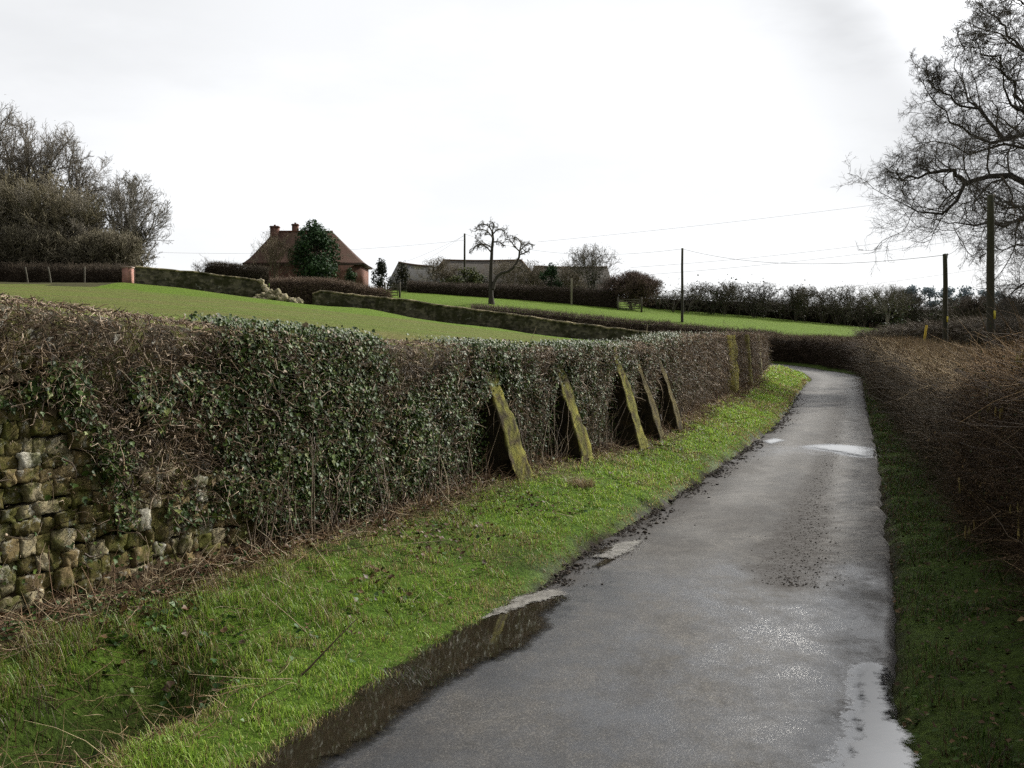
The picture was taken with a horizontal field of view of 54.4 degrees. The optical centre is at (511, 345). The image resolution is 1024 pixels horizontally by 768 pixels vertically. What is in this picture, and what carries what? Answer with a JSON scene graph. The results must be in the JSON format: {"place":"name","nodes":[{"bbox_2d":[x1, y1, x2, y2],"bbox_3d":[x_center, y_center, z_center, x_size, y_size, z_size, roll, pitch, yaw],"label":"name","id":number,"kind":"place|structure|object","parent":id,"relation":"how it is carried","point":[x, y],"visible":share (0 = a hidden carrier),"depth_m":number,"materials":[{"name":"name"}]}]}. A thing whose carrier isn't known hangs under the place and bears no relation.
{"place":"outdoors","nodes":[
{"label":"outdoors","id":0,"kind":"place"},
{"bbox_2d":[0,284,603,573],"bbox_3d":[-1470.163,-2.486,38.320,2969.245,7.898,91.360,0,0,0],"label":"field","id":1,"kind":"structure","parent":0,"point":[165,304],"depth_m":30.32,"materials":[{"name":"plant"}]},
{"bbox_2d":[312,290,653,341],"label":"field wall","id":2,"kind":"structure","parent":1,"relation":"on","point":[469,316],"depth_m":80.82,"materials":[{"name":"stone"}]},
{"bbox_2d":[0,281,850,325],"bbox_3d":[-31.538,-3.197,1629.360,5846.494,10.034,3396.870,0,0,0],"label":"ground","id":3,"kind":"structure","parent":0,"point":[78,284],"depth_m":72.64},
{"bbox_2d":[0,241,15,266],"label":"understory bush","id":4,"kind":"object","parent":3,"relation":"on","point":[5,254],"visible":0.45,"depth_m":87.27,"materials":[{"name":"brown plant"}]},
{"bbox_2d":[0,184,34,233],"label":"bare tree","id":5,"kind":"object","parent":3,"relation":"on","point":[3,211],"visible":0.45,"depth_m":89.79,"materials":[{"name":"brown plant"}]},
{"bbox_2d":[0,221,51,267],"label":"understory bush","id":6,"kind":"object","parent":3,"relation":"on","point":[13,236],"visible":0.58,"depth_m":87.07,"materials":[{"name":"green plant"}]},
{"bbox_2d":[0,94,59,183],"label":"bare tree","id":7,"kind":"object","parent":3,"relation":"on","point":[1,137],"visible":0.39,"depth_m":99.42,"materials":[{"name":"brown plant"}]},
{"bbox_2d":[0,163,59,231],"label":"thicket","id":8,"kind":"object","parent":3,"relation":"on","point":[4,182],"visible":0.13,"depth_m":91.52,"materials":[{"name":"brown plant"}]},
{"bbox_2d":[9,226,75,267],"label":"understory bush","id":9,"kind":"object","parent":3,"relation":"on","point":[37,251],"visible":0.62,"depth_m":86.61,"materials":[{"name":"brown plant"}]},
{"bbox_2d":[11,173,73,233],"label":"bare tree","id":10,"kind":"object","parent":3,"relation":"on","point":[28,207],"visible":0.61,"depth_m":89.48,"materials":[{"name":"brown plant"}]},
{"bbox_2d":[0,113,96,209],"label":"bare tree","id":11,"kind":"object","parent":3,"relation":"on","point":[15,167],"visible":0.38,"depth_m":97.48,"materials":[{"name":"brown plant"}]},
{"bbox_2d":[0,166,99,267],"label":"thicket","id":12,"kind":"object","parent":3,"relation":"on","point":[42,189],"visible":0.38,"depth_m":89.99,"materials":[{"name":"brown plant"}]},
{"bbox_2d":[36,239,89,268],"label":"understory bush","id":13,"kind":"object","parent":3,"relation":"on","point":[63,254],"visible":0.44,"depth_m":86.71,"materials":[{"name":"brown plant"}]},
{"bbox_2d":[19,121,114,226],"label":"bare tree","id":14,"kind":"object","parent":3,"relation":"on","point":[72,160],"visible":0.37,"depth_m":96.01,"materials":[{"name":"brown plant"}]},
{"bbox_2d":[0,256,136,282],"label":"fence","id":15,"kind":"object","parent":3,"relation":"on","point":[63,273],"visible":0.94,"depth_m":82.70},
{"bbox_2d":[26,188,122,257],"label":"thicket","id":16,"kind":"object","parent":3,"relation":"on","point":[88,214],"visible":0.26,"depth_m":89.61,"materials":[{"name":"brown plant"}]},
{"bbox_2d":[52,186,107,246],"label":"bare tree","id":17,"kind":"object","parent":3,"relation":"on","point":[60,225],"visible":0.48,"depth_m":88.84,"materials":[{"name":"brown plant"}]},
{"bbox_2d":[60,196,115,240],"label":"bare tree","id":18,"kind":"object","parent":3,"relation":"on","point":[79,229],"visible":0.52,"depth_m":88.75,"materials":[{"name":"brown plant"}]},
{"bbox_2d":[60,230,121,268],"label":"understory bush","id":19,"kind":"object","parent":3,"relation":"on","point":[89,254],"visible":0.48,"depth_m":86.52,"materials":[{"name":"brown plant"}]},
{"bbox_2d":[72,227,141,266],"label":"thicket","id":20,"kind":"object","parent":3,"relation":"on","point":[101,231],"visible":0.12,"depth_m":87.43,"materials":[{"name":"brown plant"}]},
{"bbox_2d":[87,228,154,269],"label":"understory bush","id":21,"kind":"object","parent":3,"relation":"on","point":[128,254],"visible":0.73,"depth_m":87.00,"materials":[{"name":"brown plant"}]},
{"bbox_2d":[75,164,173,260],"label":"bare tree","id":22,"kind":"object","parent":3,"relation":"on","point":[115,198],"visible":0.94,"depth_m":94.10,"materials":[{"name":"brown plant"}]},
{"bbox_2d":[121,266,134,282],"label":"brick pier","id":23,"kind":"structure","parent":3,"relation":"on","point":[127,274],"depth_m":76.17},
{"bbox_2d":[104,217,162,267],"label":"bare tree","id":24,"kind":"object","parent":3,"relation":"on","point":[143,234],"visible":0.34,"depth_m":96.53,"materials":[{"name":"brown plant"}]},
{"bbox_2d":[202,259,272,286],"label":"garden hedge","id":25,"kind":"object","parent":3,"relation":"on","point":[240,270],"visible":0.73,"depth_m":104.40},
{"bbox_2d":[243,222,372,284],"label":"brick house","id":26,"kind":"structure","parent":3,"relation":"on","point":[356,263],"depth_m":121.10,"materials":[{"name":"brick"}]},
{"bbox_2d":[389,261,444,289],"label":"barn","id":27,"kind":"structure","parent":3,"relation":"on","point":[413,269],"depth_m":134.82,"materials":[{"name":"grey wood"}]},
{"bbox_2d":[437,259,530,287],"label":"barn","id":28,"kind":"structure","parent":3,"relation":"on","point":[480,265],"depth_m":146.22,"materials":[{"name":"grey wood"}]},
{"bbox_2d":[526,266,609,290],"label":"barn","id":29,"kind":"structure","parent":3,"relation":"on","point":[598,283],"depth_m":137.84,"materials":[{"name":"grey wood"}]},
{"bbox_2d":[905,284,925,304],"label":"pine tree","id":30,"kind":"object","parent":3,"relation":"on","point":[912,288],"visible":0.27,"depth_m":376.40,"materials":[{"name":"green plant"}]},
{"bbox_2d":[830,0,1023,347],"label":"oak tree","id":31,"kind":"object","parent":3,"relation":"on","point":[922,164],"visible":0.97,"depth_m":42.02,"materials":[{"name":"brown plant"}]},
{"bbox_2d":[942,253,947,342],"bbox_3d":[23.965,-1.708,54.934,0.292,6.771,0.461,0,0,-20],"label":"utility pole","id":32,"kind":"object","parent":3,"relation":"on","point":[945,296],"visible":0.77,"depth_m":54.90,"materials":[{"name":"brown wood"}]},
{"bbox_2d":[986,193,995,349],"bbox_3d":[17.333,-1.886,35.927,0.318,7.182,0.452,0,0,-22],"label":"utility pole","id":33,"kind":"object","parent":3,"relation":"on","point":[990,282],"visible":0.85,"depth_m":35.89,"materials":[{"name":"brown wood"}]},
{"bbox_2d":[0,360,1023,767],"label":"verge","id":34,"kind":"structure","parent":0,"point":[118,706],"depth_m":5.67,"materials":[{"name":"plant"}]},
{"bbox_2d":[301,617,359,675],"bbox_3d":[-0.939,1.564,5.172,0.344,0.247,0.022,0,0,-38],"label":"stick","id":35,"kind":"object","parent":34,"relation":"on","point":[309,667],"visible":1,"depth_m":5.14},
{"bbox_2d":[0,304,761,612],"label":"stone wall","id":36,"kind":"structure","parent":34,"relation":"on","point":[25,457],"depth_m":5.97,"materials":[{"name":"stone"}]},
{"bbox_2d":[0,292,772,622],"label":"ivy","id":37,"kind":"object","parent":36,"relation":"attached to","point":[696,362],"visible":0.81,"depth_m":7.51,"materials":[{"name":"green plant"}]},
{"bbox_2d":[0,401,765,767],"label":"undergrowth","id":38,"kind":"object","parent":34,"relation":"on","point":[120,605],"visible":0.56,"depth_m":5.93,"materials":[{"name":"brown plant"}]},
{"bbox_2d":[0,361,800,767],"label":"dead stalks","id":39,"kind":"object","parent":34,"relation":"on","point":[154,579],"visible":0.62,"depth_m":6.16,"materials":[{"name":"plant"}]},
{"bbox_2d":[368,662,450,692],"bbox_3d":[-0.537,1.742,5.154,0.470,0.124,0.477,0,0,0],"label":"grass tuft","id":40,"kind":"object","parent":34,"relation":"on","point":[412,673],"visible":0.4,"depth_m":5.17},
{"bbox_2d":[554,474,596,488],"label":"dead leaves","id":41,"kind":"object","parent":34,"relation":"on","point":[581,485],"visible":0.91,"depth_m":10.55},
{"bbox_2d":[660,329,899,374],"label":"lane hedge","id":42,"kind":"object","parent":34,"relation":"on","point":[825,350],"visible":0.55,"depth_m":74.52,"materials":[{"name":"plant"}]},
{"bbox_2d":[840,316,1016,525],"bbox_3d":[13.326,0.889,33.224,4.757,4.464,52.394,0,0,18],"label":"trimmed hedge","id":43,"kind":"object","parent":34,"relation":"on","point":[893,366],"visible":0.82,"depth_m":15.20,"materials":[{"name":"plant"}]},
{"bbox_2d":[854,374,1023,767],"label":"grass","id":44,"kind":"structure","parent":34,"relation":"on","point":[896,479],"depth_m":7.23,"materials":[{"name":"plant"}]},
{"bbox_2d":[867,175,1023,660],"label":"hazel hedge","id":45,"kind":"object","parent":34,"relation":"on","point":[1005,390],"visible":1,"depth_m":7.48,"materials":[{"name":"plant"}]},
{"bbox_2d":[872,412,1023,767],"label":"fallen leaves","id":46,"kind":"object","parent":34,"relation":"on","point":[935,728],"visible":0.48,"depth_m":5.59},
{"bbox_2d":[0,0,1023,309],"label":"sky","id":47,"kind":"structure","parent":0,"point":[388,124],"materials":[{"name":"white"}]},
{"bbox_2d":[91,283,973,354],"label":"meadow","id":48,"kind":"structure","parent":0,"point":[759,323],"depth_m":104.39,"materials":[{"name":"green plant"}]},
{"bbox_2d":[135,266,269,297],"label":"field wall","id":49,"kind":"structure","parent":48,"relation":"on","point":[224,284],"depth_m":78.08,"materials":[{"name":"stone"}]},
{"bbox_2d":[247,228,299,279],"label":"shrub","id":50,"kind":"object","parent":48,"relation":"on","point":[271,249],"visible":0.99,"depth_m":109.71,"materials":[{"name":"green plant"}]},
{"bbox_2d":[252,288,300,302],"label":"rubble heap","id":51,"kind":"object","parent":48,"relation":"on","point":[276,294],"visible":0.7,"depth_m":78.80,"materials":[{"name":"stone"}]},
{"bbox_2d":[287,218,342,279],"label":"holly tree","id":52,"kind":"object","parent":48,"relation":"on","point":[316,263],"visible":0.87,"depth_m":111.04,"materials":[{"name":"green plant"}]},
{"bbox_2d":[267,275,395,304],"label":"bramble hedge","id":53,"kind":"object","parent":48,"relation":"on","point":[303,288],"visible":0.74,"depth_m":96.51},
{"bbox_2d":[344,266,356,283],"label":"shrub","id":54,"kind":"object","parent":48,"relation":"on","point":[350,274],"visible":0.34,"depth_m":113.94,"materials":[{"name":"green plant"}]},
{"bbox_2d":[371,258,393,289],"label":"shrub","id":55,"kind":"object","parent":48,"relation":"on","point":[380,270],"visible":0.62,"depth_m":117.58,"materials":[{"name":"green plant"}]},
{"bbox_2d":[384,282,400,297],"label":"field gate","id":56,"kind":"structure","parent":48,"relation":"on","point":[394,290],"depth_m":107.90,"materials":[{"name":"brown wood"}]},
{"bbox_2d":[392,261,411,290],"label":"shrub","id":57,"kind":"object","parent":48,"relation":"on","point":[402,272],"visible":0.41,"depth_m":123.36,"materials":[{"name":"green plant"}]},
{"bbox_2d":[417,256,462,282],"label":"shrub","id":58,"kind":"object","parent":48,"relation":"on","point":[442,267],"visible":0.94,"depth_m":125.16,"materials":[{"name":"brown plant"}]},
{"bbox_2d":[440,266,487,286],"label":"shrub","id":59,"kind":"object","parent":48,"relation":"on","point":[472,277],"visible":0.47,"depth_m":123.45,"materials":[{"name":"green plant"}]},
{"bbox_2d":[469,216,534,303],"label":"bare tree","id":60,"kind":"object","parent":48,"relation":"on","point":[492,283],"visible":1,"depth_m":100.20,"materials":[{"name":"brown plant"}]},
{"bbox_2d":[482,258,538,285],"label":"shrub","id":61,"kind":"object","parent":48,"relation":"on","point":[512,272],"visible":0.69,"depth_m":124.88,"materials":[{"name":"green plant"}]},
{"bbox_2d":[405,276,617,307],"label":"farmyard hedge","id":62,"kind":"object","parent":48,"relation":"on","point":[585,297],"visible":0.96,"depth_m":119.41,"materials":[{"name":"plant"}]},
{"bbox_2d":[514,260,549,286],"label":"shrub","id":63,"kind":"object","parent":48,"relation":"on","point":[536,277],"visible":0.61,"depth_m":126.32,"materials":[{"name":"brown plant"}]},
{"bbox_2d":[538,262,562,287],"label":"holly tree","id":64,"kind":"object","parent":48,"relation":"on","point":[551,272],"visible":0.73,"depth_m":123.63,"materials":[{"name":"green plant"}]},
{"bbox_2d":[547,259,589,290],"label":"shrub","id":65,"kind":"object","parent":48,"relation":"on","point":[564,274],"visible":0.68,"depth_m":126.44,"materials":[{"name":"brown plant"}]},
{"bbox_2d":[559,243,623,290],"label":"bare tree","id":66,"kind":"object","parent":48,"relation":"on","point":[592,265],"visible":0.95,"depth_m":122.51,"materials":[{"name":"brown plant"}]},
{"bbox_2d":[467,302,783,334],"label":"field hedge","id":67,"kind":"object","parent":48,"relation":"on","point":[634,324],"visible":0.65,"depth_m":92.65,"materials":[{"name":"plant"}]},
{"bbox_2d":[617,297,641,311],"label":"field gate","id":68,"kind":"structure","parent":48,"relation":"on","point":[618,303],"depth_m":116.98,"materials":[{"name":"brown wood"}]},
{"bbox_2d":[597,269,666,309],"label":"shrub","id":69,"kind":"object","parent":48,"relation":"on","point":[633,284],"visible":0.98,"depth_m":120.71,"materials":[{"name":"brown plant"}]},
{"bbox_2d":[643,285,703,311],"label":"hedgerow bush","id":70,"kind":"object","parent":48,"relation":"on","point":[673,307],"visible":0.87,"depth_m":125.81,"materials":[{"name":"green plant"}]},
{"bbox_2d":[681,248,683,321],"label":"utility pole","id":71,"kind":"object","parent":48,"relation":"on","point":[682,298],"visible":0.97,"depth_m":94.91,"materials":[{"name":"brown wood"}]},
{"bbox_2d":[684,249,942,263],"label":"overhead wire","id":72,"kind":"object","parent":71,"relation":"attached to","point":[828,263],"visible":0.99,"depth_m":66.83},
{"bbox_2d":[659,274,719,312],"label":"hedgerow bush","id":73,"kind":"object","parent":48,"relation":"on","point":[673,295],"visible":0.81,"depth_m":126.94,"materials":[{"name":"green plant"}]},
{"bbox_2d":[669,281,721,311],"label":"hedgerow bush","id":74,"kind":"object","parent":48,"relation":"on","point":[692,288],"visible":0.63,"depth_m":128.28,"materials":[{"name":"green plant"}]},
{"bbox_2d":[673,281,741,313],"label":"hedgerow bush","id":75,"kind":"object","parent":48,"relation":"on","point":[713,296],"visible":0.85,"depth_m":126.31,"materials":[{"name":"green plant"}]},
{"bbox_2d":[706,279,747,314],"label":"hedgerow bush","id":76,"kind":"object","parent":48,"relation":"on","point":[735,288],"visible":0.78,"depth_m":127.50,"materials":[{"name":"green plant"}]},
{"bbox_2d":[709,274,757,315],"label":"hedgerow bush","id":77,"kind":"object","parent":48,"relation":"on","point":[741,287],"visible":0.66,"depth_m":128.55,"materials":[{"name":"green plant"}]},
{"bbox_2d":[733,291,782,317],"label":"hedgerow bush","id":78,"kind":"object","parent":48,"relation":"on","point":[753,304],"visible":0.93,"depth_m":127.46,"materials":[{"name":"green plant"}]},
{"bbox_2d":[740,278,789,317],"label":"hedgerow bush","id":79,"kind":"object","parent":48,"relation":"on","point":[763,293],"visible":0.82,"depth_m":128.39,"materials":[{"name":"green plant"}]},
{"bbox_2d":[751,280,804,319],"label":"hedgerow bush","id":80,"kind":"object","parent":48,"relation":"on","point":[777,303],"visible":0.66,"depth_m":129.12,"materials":[{"name":"green plant"}]},
{"bbox_2d":[771,284,815,321],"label":"hedgerow bush","id":81,"kind":"object","parent":48,"relation":"on","point":[801,298],"visible":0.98,"depth_m":127.00,"materials":[{"name":"green plant"}]},
{"bbox_2d":[779,284,823,321],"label":"hedgerow bush","id":82,"kind":"object","parent":48,"relation":"on","point":[804,311],"visible":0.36,"depth_m":128.80,"materials":[{"name":"green plant"}]},
{"bbox_2d":[640,293,1004,327],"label":"boundary hedge","id":83,"kind":"object","parent":48,"relation":"on","point":[772,315],"visible":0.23,"depth_m":132.06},
{"bbox_2d":[798,287,857,323],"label":"hedgerow bush","id":84,"kind":"object","parent":48,"relation":"on","point":[824,300],"visible":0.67,"depth_m":129.46,"materials":[{"name":"green plant"}]},
{"bbox_2d":[806,286,867,324],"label":"hedgerow bush","id":85,"kind":"object","parent":48,"relation":"on","point":[837,303],"visible":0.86,"depth_m":127.81,"materials":[{"name":"green plant"}]},
{"bbox_2d":[816,281,880,325],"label":"hedgerow bush","id":86,"kind":"object","parent":48,"relation":"on","point":[846,294],"visible":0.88,"depth_m":128.15,"materials":[{"name":"green plant"}]},
{"bbox_2d":[836,293,891,326],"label":"hedgerow bush","id":87,"kind":"object","parent":48,"relation":"on","point":[868,310],"visible":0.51,"depth_m":129.04,"materials":[{"name":"green plant"}]},
{"bbox_2d":[854,297,894,327],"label":"hedgerow bush","id":88,"kind":"object","parent":48,"relation":"on","point":[874,319],"visible":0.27,"depth_m":130.94,"materials":[{"name":"green plant"}]},
{"bbox_2d":[859,281,919,326],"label":"bare tree","id":89,"kind":"object","parent":48,"relation":"on","point":[891,295],"visible":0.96,"depth_m":118.62,"materials":[{"name":"brown plant"}]},
{"bbox_2d":[846,298,935,331],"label":"scrub bush","id":90,"kind":"object","parent":48,"relation":"on","point":[892,316],"visible":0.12,"depth_m":97.98,"materials":[{"name":"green plant"}]},
{"bbox_2d":[872,286,916,327],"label":"hedgerow bush","id":91,"kind":"object","parent":48,"relation":"on","point":[891,301],"visible":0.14,"depth_m":130.86,"materials":[{"name":"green plant"}]},
{"bbox_2d":[873,293,928,323],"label":"hedgerow bush","id":92,"kind":"object","parent":48,"relation":"on","point":[898,316],"visible":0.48,"depth_m":127.74,"materials":[{"name":"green plant"}]},
{"bbox_2d":[887,290,941,323],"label":"hedgerow bush","id":93,"kind":"object","parent":48,"relation":"on","point":[918,305],"visible":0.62,"depth_m":127.78,"materials":[{"name":"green plant"}]},
{"bbox_2d":[851,306,1023,350],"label":"scrub hedge","id":94,"kind":"object","parent":48,"relation":"on","point":[911,329],"visible":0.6,"depth_m":71.72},
{"bbox_2d":[916,295,958,322],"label":"hedgerow bush","id":95,"kind":"object","parent":48,"relation":"on","point":[941,301],"visible":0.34,"depth_m":124.18,"materials":[{"name":"brown plant"}]},
{"bbox_2d":[940,294,1000,318],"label":"scrub bush","id":96,"kind":"object","parent":48,"relation":"on","point":[970,304],"visible":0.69,"depth_m":79.49,"materials":[{"name":"brown plant"}]},
{"bbox_2d":[981,294,1023,317],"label":"scrub bush","id":97,"kind":"object","parent":48,"relation":"on","point":[1009,307],"visible":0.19,"depth_m":75.25,"materials":[{"name":"brown plant"}]},
{"bbox_2d":[316,363,901,767],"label":"road","id":98,"kind":"structure","parent":0,"point":[680,640],"depth_m":5.81,"materials":[{"name":"asphalt"}]},
{"bbox_2d":[236,593,564,767],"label":"puddle","id":99,"kind":"object","parent":98,"relation":"on","point":[368,713],"visible":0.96,"depth_m":5.05,"materials":[{"name":"black liquid"}]},
{"bbox_2d":[481,589,567,618],"bbox_3d":[0.043,1.730,6.710,0.390,0.001,1.104,0,0,41],"label":"silt","id":100,"kind":"object","parent":98,"relation":"on","point":[540,596],"visible":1,"depth_m":6.78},
{"bbox_2d":[593,538,641,558],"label":"puddle","id":101,"kind":"object","parent":98,"relation":"on","point":[624,547],"visible":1,"depth_m":8.50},
{"bbox_2d":[535,390,862,592],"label":"mud","id":102,"kind":"structure","parent":98,"relation":"on","point":[622,531],"depth_m":9.74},
{"bbox_2d":[812,445,869,455],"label":"puddle","id":103,"kind":"object","parent":98,"relation":"on","point":[854,450],"visible":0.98,"depth_m":16.76,"materials":[{"name":"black liquid"}]},
{"bbox_2d":[832,663,917,767],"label":"puddle","id":104,"kind":"object","parent":98,"relation":"on","point":[878,744],"visible":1,"depth_m":4.41,"materials":[{"name":"black liquid"}]},
{"bbox_2d":[649,231,1016,274],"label":"overhead wire","id":105,"kind":"object","parent":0,"point":[812,259],"visible":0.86,"depth_m":209.99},
{"bbox_2d":[919,286,942,307],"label":"pine tree","id":106,"kind":"object","parent":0,"point":[930,291],"visible":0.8,"depth_m":398.27,"materials":[{"name":"green plant"}]},
{"bbox_2d":[937,286,960,305],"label":"pine tree","id":107,"kind":"object","parent":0,"point":[950,293],"visible":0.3,"depth_m":388.41,"materials":[{"name":"green plant"}]},
{"bbox_2d":[954,285,973,299],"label":"pine tree","id":108,"kind":"object","parent":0,"point":[964,291],"visible":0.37,"depth_m":403.49,"materials":[{"name":"green plant"}]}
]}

